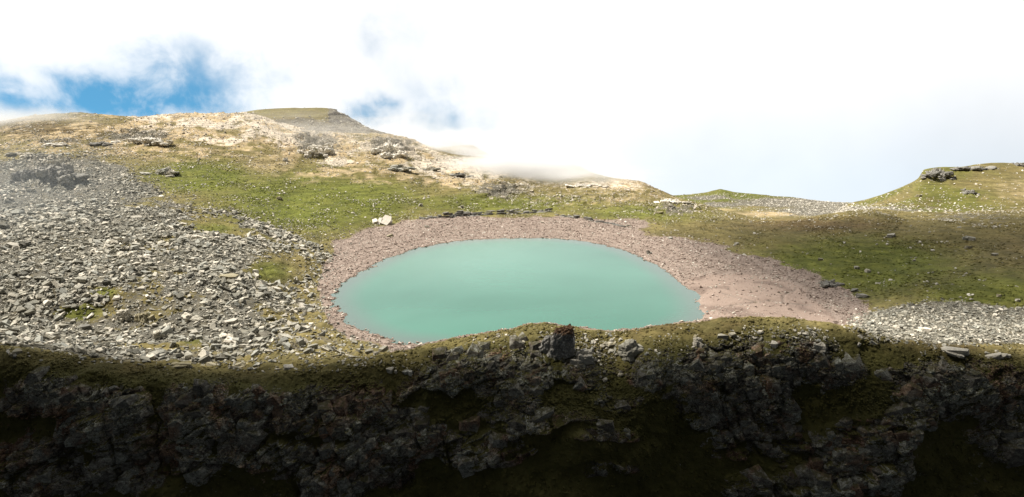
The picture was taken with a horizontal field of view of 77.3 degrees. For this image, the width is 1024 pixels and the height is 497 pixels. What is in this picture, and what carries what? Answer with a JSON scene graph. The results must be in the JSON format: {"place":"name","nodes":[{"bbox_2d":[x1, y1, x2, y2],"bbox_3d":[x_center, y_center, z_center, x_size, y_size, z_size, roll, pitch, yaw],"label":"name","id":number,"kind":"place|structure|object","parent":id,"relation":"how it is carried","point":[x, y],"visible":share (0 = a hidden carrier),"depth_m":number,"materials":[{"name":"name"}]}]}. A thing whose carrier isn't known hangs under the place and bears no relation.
{"place":"outdoors","nodes":[
{"label":"outdoors","id":0,"kind":"place"},
{"bbox_2d":[247,108,451,153],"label":"mesa hill","id":1,"kind":"structure","parent":0,"point":[315,114],"depth_m":466.43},
{"bbox_2d":[252,107,452,153],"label":"mesa rubble","id":2,"kind":"object","parent":1,"relation":"on","point":[364,126],"visible":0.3,"depth_m":464.51,"materials":[{"name":"grey stone"}]},
{"bbox_2d":[0,112,1023,496],"bbox_3d":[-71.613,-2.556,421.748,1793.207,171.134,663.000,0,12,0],"label":"ground","id":3,"kind":"structure","parent":0,"point":[384,474],"depth_m":125.31,"materials":[{"name":"green plant"}]},
{"bbox_2d":[0,223,9,228],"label":"flat rock","id":4,"kind":"object","parent":3,"relation":"on","point":[4,225],"visible":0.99,"depth_m":199.04,"materials":[{"name":"grey stone"}]},
{"bbox_2d":[3,280,17,287],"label":"flat rock","id":5,"kind":"object","parent":3,"relation":"on","point":[9,283],"visible":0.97,"depth_m":153.84,"materials":[{"name":"grey stone"}]},
{"bbox_2d":[8,292,14,297],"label":"flat rock","id":6,"kind":"object","parent":3,"relation":"on","point":[10,294],"visible":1,"depth_m":151.31,"materials":[{"name":"grey stone"}]},
{"bbox_2d":[6,242,18,248],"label":"flat rock","id":7,"kind":"object","parent":3,"relation":"on","point":[12,245],"visible":0.82,"depth_m":179.76,"materials":[{"name":"grey stone"}]},
{"bbox_2d":[9,348,22,356],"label":"flat rock","id":8,"kind":"object","parent":3,"relation":"on","point":[17,351],"visible":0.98,"depth_m":123.26,"materials":[{"name":"grey stone"}]},
{"bbox_2d":[12,325,25,330],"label":"flat rock","id":9,"kind":"object","parent":3,"relation":"on","point":[20,328],"visible":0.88,"depth_m":139.94,"materials":[{"name":"grey stone"}]},
{"bbox_2d":[17,333,26,338],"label":"flat rock","id":10,"kind":"object","parent":3,"relation":"on","point":[22,335],"visible":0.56,"depth_m":133.62,"materials":[{"name":"grey stone"}]},
{"bbox_2d":[4,152,43,156],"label":"rock outcrop","id":11,"kind":"object","parent":3,"relation":"on","point":[16,153],"visible":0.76,"depth_m":298.91,"materials":[{"name":"grey stone"}]},
{"bbox_2d":[18,241,31,247],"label":"flat rock","id":12,"kind":"object","parent":3,"relation":"on","point":[25,244],"visible":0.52,"depth_m":179.85,"materials":[{"name":"grey stone"}]},
{"bbox_2d":[24,303,35,309],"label":"flat rock","id":13,"kind":"object","parent":3,"relation":"on","point":[27,306],"visible":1,"depth_m":148.18,"materials":[{"name":"grey stone"}]},
{"bbox_2d":[34,219,44,222],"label":"flat rock","id":14,"kind":"object","parent":3,"relation":"on","point":[39,221],"visible":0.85,"depth_m":208.77,"materials":[{"name":"grey stone"}]},
{"bbox_2d":[35,203,45,207],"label":"flat rock","id":15,"kind":"object","parent":3,"relation":"on","point":[40,205],"visible":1,"depth_m":230.20,"materials":[{"name":"grey stone"}]},
{"bbox_2d":[8,162,89,186],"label":"rock outcrop","id":16,"kind":"object","parent":3,"relation":"on","point":[58,173],"visible":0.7,"depth_m":263.67,"materials":[{"name":"grey stone"}]},
{"bbox_2d":[48,217,61,220],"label":"flat rock","id":17,"kind":"object","parent":3,"relation":"on","point":[57,218],"visible":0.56,"depth_m":214.02,"materials":[{"name":"grey stone"}]},
{"bbox_2d":[41,142,70,145],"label":"rock outcrop","id":18,"kind":"object","parent":3,"relation":"on","point":[58,144],"visible":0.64,"depth_m":319.39,"materials":[{"name":"grey stone"}]},
{"bbox_2d":[63,280,70,287],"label":"flat rock","id":19,"kind":"object","parent":3,"relation":"on","point":[67,284],"visible":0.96,"depth_m":155.83,"materials":[{"name":"grey stone"}]},
{"bbox_2d":[65,220,75,223],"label":"flat rock","id":20,"kind":"object","parent":3,"relation":"on","point":[70,221],"visible":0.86,"depth_m":211.13,"materials":[{"name":"grey stone"}]},
{"bbox_2d":[73,260,83,263],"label":"flat rock","id":21,"kind":"object","parent":3,"relation":"on","point":[78,262],"visible":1,"depth_m":167.27,"materials":[{"name":"grey stone"}]},
{"bbox_2d":[71,276,93,283],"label":"flat rock","id":22,"kind":"object","parent":3,"relation":"on","point":[81,279],"visible":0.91,"depth_m":157.05,"materials":[{"name":"white stone"}]},
{"bbox_2d":[76,324,92,329],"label":"flat rock","id":23,"kind":"object","parent":3,"relation":"on","point":[86,326],"visible":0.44,"depth_m":145.30,"materials":[{"name":"grey stone"}]},
{"bbox_2d":[90,352,98,357],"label":"flat rock","id":24,"kind":"object","parent":3,"relation":"on","point":[93,354],"visible":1,"depth_m":125.72,"materials":[{"name":"grey stone"}]},
{"bbox_2d":[90,249,103,254],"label":"flat rock","id":25,"kind":"object","parent":3,"relation":"on","point":[95,251],"visible":0.93,"depth_m":177.35,"materials":[{"name":"grey stone"}]},
{"bbox_2d":[88,141,112,145],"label":"rock outcrop","id":26,"kind":"object","parent":3,"relation":"on","point":[102,143],"visible":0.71,"depth_m":329.16,"materials":[{"name":"grey stone"}]},
{"bbox_2d":[95,218,110,221],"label":"flat rock","id":27,"kind":"object","parent":3,"relation":"on","point":[101,219],"visible":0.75,"depth_m":216.43,"materials":[{"name":"grey stone"}]},
{"bbox_2d":[111,221,118,225],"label":"flat rock","id":28,"kind":"object","parent":3,"relation":"on","point":[113,223],"visible":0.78,"depth_m":211.34,"materials":[{"name":"grey stone"}]},
{"bbox_2d":[114,260,126,266],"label":"flat rock","id":29,"kind":"object","parent":3,"relation":"on","point":[118,262],"visible":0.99,"depth_m":167.89,"materials":[{"name":"grey stone"}]},
{"bbox_2d":[116,251,125,257],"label":"flat rock","id":30,"kind":"object","parent":3,"relation":"on","point":[120,254],"visible":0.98,"depth_m":176.76,"materials":[{"name":"grey stone"}]},
{"bbox_2d":[116,309,131,322],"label":"boulder","id":31,"kind":"object","parent":3,"relation":"on","point":[123,315],"visible":0.99,"depth_m":148.41,"materials":[{"name":"grey stone"}]},
{"bbox_2d":[135,237,144,243],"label":"boulder","id":32,"kind":"object","parent":3,"relation":"on","point":[138,239],"visible":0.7,"depth_m":190.91,"materials":[{"name":"grey stone"}]},
{"bbox_2d":[111,136,172,145],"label":"rock outcrop","id":33,"kind":"object","parent":3,"relation":"on","point":[147,141],"visible":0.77,"depth_m":336.82,"materials":[{"name":"grey stone"}]},
{"bbox_2d":[134,311,155,323],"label":"boulder","id":34,"kind":"object","parent":3,"relation":"on","point":[145,317],"visible":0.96,"depth_m":148.79,"materials":[{"name":"brown stone"}]},
{"bbox_2d":[143,254,150,258],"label":"flat rock","id":35,"kind":"object","parent":3,"relation":"on","point":[146,256],"visible":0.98,"depth_m":177.77,"materials":[{"name":"grey stone"}]},
{"bbox_2d":[146,353,155,359],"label":"flat rock","id":36,"kind":"object","parent":3,"relation":"on","point":[151,356],"visible":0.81,"depth_m":127.60,"materials":[{"name":"white stone"}]},
{"bbox_2d":[151,232,158,237],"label":"flat rock","id":37,"kind":"object","parent":3,"relation":"on","point":[155,235],"visible":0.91,"depth_m":199.80,"materials":[{"name":"grey stone"}]},
{"bbox_2d":[153,329,164,338],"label":"flat rock","id":38,"kind":"object","parent":3,"relation":"on","point":[156,333],"visible":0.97,"depth_m":142.00,"materials":[{"name":"grey stone"}]},
{"bbox_2d":[140,166,179,176],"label":"rock outcrop","id":39,"kind":"object","parent":3,"relation":"on","point":[168,171],"visible":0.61,"depth_m":290.96,"materials":[{"name":"grey stone"}]},
{"bbox_2d":[159,325,173,335],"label":"flat rock","id":40,"kind":"object","parent":3,"relation":"on","point":[166,330],"visible":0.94,"depth_m":143.11,"materials":[{"name":"grey stone"}]},
{"bbox_2d":[161,271,173,276],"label":"flat rock","id":41,"kind":"object","parent":3,"relation":"on","point":[167,273],"visible":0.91,"depth_m":164.77,"materials":[{"name":"grey stone"}]},
{"bbox_2d":[173,267,181,271],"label":"flat rock","id":42,"kind":"object","parent":3,"relation":"on","point":[177,269],"visible":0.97,"depth_m":168.72,"materials":[{"name":"grey stone"}]},
{"bbox_2d":[175,291,183,298],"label":"flat rock","id":43,"kind":"object","parent":3,"relation":"on","point":[180,294],"visible":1,"depth_m":156.66,"materials":[{"name":"grey stone"}]},
{"bbox_2d":[171,362,191,368],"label":"flat rock","id":44,"kind":"object","parent":3,"relation":"on","point":[179,365],"visible":1,"depth_m":124.92,"materials":[{"name":"grey stone"}]},
{"bbox_2d":[181,312,191,321],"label":"flat rock","id":45,"kind":"object","parent":3,"relation":"on","point":[186,316],"visible":1,"depth_m":149.78,"materials":[{"name":"grey stone"}]},
{"bbox_2d":[0,150,388,371],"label":"scree","id":46,"kind":"structure","parent":3,"relation":"on","point":[80,214],"depth_m":168.95,"materials":[{"name":"grey stone"}]},
{"bbox_2d":[190,315,202,321],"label":"flat rock","id":47,"kind":"object","parent":3,"relation":"on","point":[196,318],"visible":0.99,"depth_m":149.64,"materials":[{"name":"grey stone"}]},
{"bbox_2d":[0,119,406,372],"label":"scree strays","id":48,"kind":"object","parent":3,"relation":"on","point":[94,361],"visible":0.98,"depth_m":269.89,"materials":[{"name":"grey stone"}]},
{"bbox_2d":[202,361,215,365],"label":"flat rock","id":49,"kind":"object","parent":3,"relation":"on","point":[211,363],"visible":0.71,"depth_m":127.42,"materials":[{"name":"beige stone"}]},
{"bbox_2d":[219,273,238,279],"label":"flat rock","id":50,"kind":"object","parent":3,"relation":"on","point":[230,275],"visible":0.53,"depth_m":168.19,"materials":[{"name":"beige stone"}]},
{"bbox_2d":[223,318,237,324],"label":"flat rock","id":51,"kind":"object","parent":3,"relation":"on","point":[232,320],"visible":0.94,"depth_m":149.59,"materials":[{"name":"grey stone"}]},
{"bbox_2d":[224,336,236,343],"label":"flat rock","id":52,"kind":"object","parent":3,"relation":"on","point":[228,341],"visible":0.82,"depth_m":139.73,"materials":[{"name":"grey stone"}]},
{"bbox_2d":[233,291,241,297],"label":"flat rock","id":53,"kind":"object","parent":3,"relation":"on","point":[238,294],"visible":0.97,"depth_m":161.52,"materials":[{"name":"grey stone"}]},
{"bbox_2d":[232,362,245,367],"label":"flat rock","id":54,"kind":"object","parent":3,"relation":"on","point":[241,364],"visible":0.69,"depth_m":127.45,"materials":[{"name":"beige stone"}]},
{"bbox_2d":[271,286,280,291],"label":"flat rock","id":55,"kind":"object","parent":3,"relation":"on","point":[277,289],"visible":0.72,"depth_m":175.50,"materials":[{"name":"grey stone"}]},
{"bbox_2d":[283,364,296,369],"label":"flat rock","id":56,"kind":"object","parent":3,"relation":"on","point":[287,366],"visible":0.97,"depth_m":125.24,"materials":[{"name":"grey stone"}]},
{"bbox_2d":[307,343,317,347],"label":"flat rock","id":57,"kind":"object","parent":3,"relation":"on","point":[315,345],"visible":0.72,"depth_m":136.04,"materials":[{"name":"grey stone"}]},
{"bbox_2d":[297,143,334,157],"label":"rock outcrop","id":58,"kind":"object","parent":3,"relation":"on","point":[315,150],"visible":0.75,"depth_m":363.70,"materials":[{"name":"grey stone"}]},
{"bbox_2d":[0,112,725,222],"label":"ridge rubble","id":59,"kind":"object","parent":3,"relation":"on","point":[263,132],"visible":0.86,"depth_m":357.54,"materials":[{"name":"grey stone"}]},
{"bbox_2d":[372,215,391,224],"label":"split boulder","id":60,"kind":"object","parent":3,"relation":"on","point":[386,220],"visible":0.96,"depth_m":279.15,"materials":[{"name":"beige stone"}]},
{"bbox_2d":[370,140,407,158],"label":"rock outcrop","id":61,"kind":"object","parent":3,"relation":"on","point":[390,150],"visible":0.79,"depth_m":375.63,"materials":[{"name":"grey stone"}]},
{"bbox_2d":[386,366,397,373],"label":"flat rock","id":62,"kind":"object","parent":3,"relation":"on","point":[389,369],"visible":1,"depth_m":123.72,"materials":[{"name":"grey stone"}]},
{"bbox_2d":[388,164,414,171],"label":"rock outcrop","id":63,"kind":"object","parent":3,"relation":"on","point":[400,167],"visible":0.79,"depth_m":354.30,"materials":[{"name":"grey stone"}]},
{"bbox_2d":[402,369,413,375],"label":"flat rock","id":64,"kind":"object","parent":3,"relation":"on","point":[408,372],"visible":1,"depth_m":123.56,"materials":[{"name":"grey stone"}]},
{"bbox_2d":[423,165,440,170],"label":"rock outcrop","id":65,"kind":"object","parent":3,"relation":"on","point":[430,168],"visible":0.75,"depth_m":366.42,"materials":[{"name":"grey stone"}]},
{"bbox_2d":[449,172,473,177],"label":"rock outcrop","id":66,"kind":"object","parent":3,"relation":"on","point":[459,174],"visible":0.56,"depth_m":363.81,"materials":[{"name":"grey stone"}]},
{"bbox_2d":[418,208,552,219],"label":"rock ledge","id":67,"kind":"object","parent":3,"relation":"on","point":[460,213],"visible":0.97,"depth_m":300.16,"materials":[{"name":"grey stone"}]},
{"bbox_2d":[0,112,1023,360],"bbox_3d":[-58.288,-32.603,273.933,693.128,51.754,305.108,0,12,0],"label":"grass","id":68,"kind":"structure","parent":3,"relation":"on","point":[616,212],"depth_m":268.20,"materials":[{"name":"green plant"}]},
{"bbox_2d":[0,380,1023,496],"bbox_3d":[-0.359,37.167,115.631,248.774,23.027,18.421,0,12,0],"label":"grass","id":69,"kind":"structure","parent":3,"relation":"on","point":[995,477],"depth_m":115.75,"materials":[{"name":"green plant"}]},
{"bbox_2d":[0,112,1023,356],"bbox_3d":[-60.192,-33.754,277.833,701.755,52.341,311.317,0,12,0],"label":"turf stones","id":70,"kind":"object","parent":3,"relation":"on","point":[416,182],"visible":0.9,"depth_m":330.56,"materials":[{"name":"grey stone"}]},
{"bbox_2d":[64,296,1023,381],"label":"rim rubble","id":71,"kind":"object","parent":3,"relation":"on","point":[909,331],"visible":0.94,"depth_m":136.84,"materials":[{"name":"grey stone"}]},
{"bbox_2d":[565,183,607,187],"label":"rock outcrop","id":72,"kind":"object","parent":3,"relation":"on","point":[581,185],"visible":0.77,"depth_m":358.52,"materials":[{"name":"grey stone"}]},
{"bbox_2d":[554,214,625,227],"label":"rock ledge","id":73,"kind":"object","parent":3,"relation":"on","point":[578,216],"visible":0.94,"depth_m":285.11,"materials":[{"name":"grey stone"}]},
{"bbox_2d":[315,210,871,352],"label":"gravel","id":74,"kind":"structure","parent":3,"relation":"on","point":[598,241],"depth_m":226.15,"materials":[{"name":"beige gravel"}]},
{"bbox_2d":[653,199,693,204],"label":"rock outcrop","id":75,"kind":"object","parent":3,"relation":"on","point":[676,201],"visible":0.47,"depth_m":325.81,"materials":[{"name":"grey stone"}]},
{"bbox_2d":[717,333,728,340],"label":"boulder","id":76,"kind":"object","parent":3,"relation":"on","point":[723,336],"visible":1,"depth_m":124.61,"materials":[{"name":"grey stone"}]},
{"bbox_2d":[818,279,844,287],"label":"rock outcrop","id":77,"kind":"object","parent":3,"relation":"on","point":[830,283],"visible":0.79,"depth_m":179.94,"materials":[{"name":"grey stone"}]},
{"bbox_2d":[855,293,869,297],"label":"boulder","id":78,"kind":"object","parent":3,"relation":"on","point":[862,295],"visible":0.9,"depth_m":168.36,"materials":[{"name":"grey stone"}]},
{"bbox_2d":[885,233,895,237],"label":"stone","id":79,"kind":"object","parent":3,"relation":"on","point":[891,235],"visible":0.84,"depth_m":219.74,"materials":[{"name":"grey stone"}]},
{"bbox_2d":[922,327,931,331],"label":"flat rock","id":80,"kind":"object","parent":3,"relation":"on","point":[926,329],"visible":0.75,"depth_m":133.76,"materials":[{"name":"grey stone"}]},
{"bbox_2d":[940,346,969,358],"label":"flat rock","id":81,"kind":"object","parent":3,"relation":"on","point":[956,352],"visible":1,"depth_m":122.96,"materials":[{"name":"grey stone"}]},
{"bbox_2d":[962,236,975,240],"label":"stone","id":82,"kind":"object","parent":3,"relation":"on","point":[969,238],"visible":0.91,"depth_m":214.49,"materials":[{"name":"grey stone"}]},
{"bbox_2d":[985,352,1010,359],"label":"flat rock","id":83,"kind":"object","parent":3,"relation":"on","point":[998,355],"visible":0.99,"depth_m":123.33,"materials":[{"name":"grey stone"}]},
{"bbox_2d":[0,331,1023,496],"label":"cliff","id":84,"kind":"structure","parent":0,"point":[821,478],"depth_m":117.01,"materials":[{"name":"grey stone"}]},
{"bbox_2d":[539,323,575,359],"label":"pinnacle rock","id":85,"kind":"object","parent":84,"relation":"on","point":[559,343],"visible":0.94,"depth_m":122.33,"materials":[{"name":"grey stone"}]},
{"bbox_2d":[570,349,593,365],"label":"boulder","id":86,"kind":"object","parent":84,"relation":"on","point":[585,356],"visible":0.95,"depth_m":121.56,"materials":[{"name":"grey stone"}]},
{"bbox_2d":[618,339,643,361],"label":"boulder","id":87,"kind":"object","parent":84,"relation":"on","point":[629,350],"visible":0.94,"depth_m":123.76,"materials":[{"name":"grey stone"}]},
{"bbox_2d":[692,337,703,347],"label":"boulder","id":88,"kind":"object","parent":84,"relation":"on","point":[697,342],"visible":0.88,"depth_m":123.86,"materials":[{"name":"grey stone"}]},
{"bbox_2d":[769,340,777,348],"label":"boulder","id":89,"kind":"object","parent":84,"relation":"on","point":[774,344],"visible":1,"depth_m":122.38,"materials":[{"name":"grey stone"}]},
{"bbox_2d":[811,342,826,355],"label":"boulder","id":90,"kind":"object","parent":84,"relation":"on","point":[820,347],"visible":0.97,"depth_m":121.37,"materials":[{"name":"grey stone"}]},
{"bbox_2d":[831,344,839,349],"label":"boulder","id":91,"kind":"object","parent":84,"relation":"on","point":[834,346],"visible":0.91,"depth_m":123.01,"materials":[{"name":"grey stone"}]},
{"bbox_2d":[0,0,1023,202],"label":"sky","id":92,"kind":"structure","parent":0,"point":[848,101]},
{"bbox_2d":[330,238,707,344],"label":"lake","id":93,"kind":"structure","parent":0,"point":[440,291],"depth_m":182.44,"materials":[{"name":"liquid"}]},
{"bbox_2d":[437,145,611,177],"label":"misty hill","id":94,"kind":"structure","parent":0,"point":[552,166],"depth_m":457.63,"materials":[{"name":"white"}]},
{"bbox_2d":[673,189,848,217],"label":"hill","id":95,"kind":"structure","parent":0,"point":[744,211],"depth_m":499.13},
{"bbox_2d":[678,193,851,217],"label":"rubble","id":96,"kind":"object","parent":95,"relation":"on","point":[802,207],"visible":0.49,"depth_m":498.86,"materials":[{"name":"grey stone"}]},
{"bbox_2d":[837,163,1023,211],"bbox_3d":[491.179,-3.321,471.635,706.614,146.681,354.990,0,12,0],"label":"hill","id":97,"kind":"structure","parent":0,"point":[992,191],"depth_m":371.45,"materials":[{"name":"green plant"}]},
{"bbox_2d":[834,164,1023,212],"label":"hill rubble","id":98,"kind":"object","parent":97,"relation":"on","point":[853,208],"visible":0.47,"depth_m":365.25,"materials":[{"name":"grey stone"}]},
{"bbox_2d":[920,168,955,180],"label":"rock outcrop","id":99,"kind":"object","parent":97,"relation":"on","point":[942,175],"visible":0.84,"depth_m":384.90,"materials":[{"name":"grey stone"}]},
{"bbox_2d":[960,188,979,194],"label":"rock outcrop","id":100,"kind":"object","parent":97,"relation":"on","point":[964,190],"visible":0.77,"depth_m":364.18,"materials":[{"name":"grey stone"}]},
{"bbox_2d":[950,166,1001,170],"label":"rock outcrop","id":101,"kind":"object","parent":97,"relation":"on","point":[976,168],"visible":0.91,"depth_m":391.80,"materials":[{"name":"grey stone"}]},
{"bbox_2d":[1012,162,1023,165],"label":"rock outcrop","id":102,"kind":"object","parent":97,"relation":"on","point":[1019,164],"visible":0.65,"depth_m":398.50,"materials":[{"name":"grey stone"}]}
]}

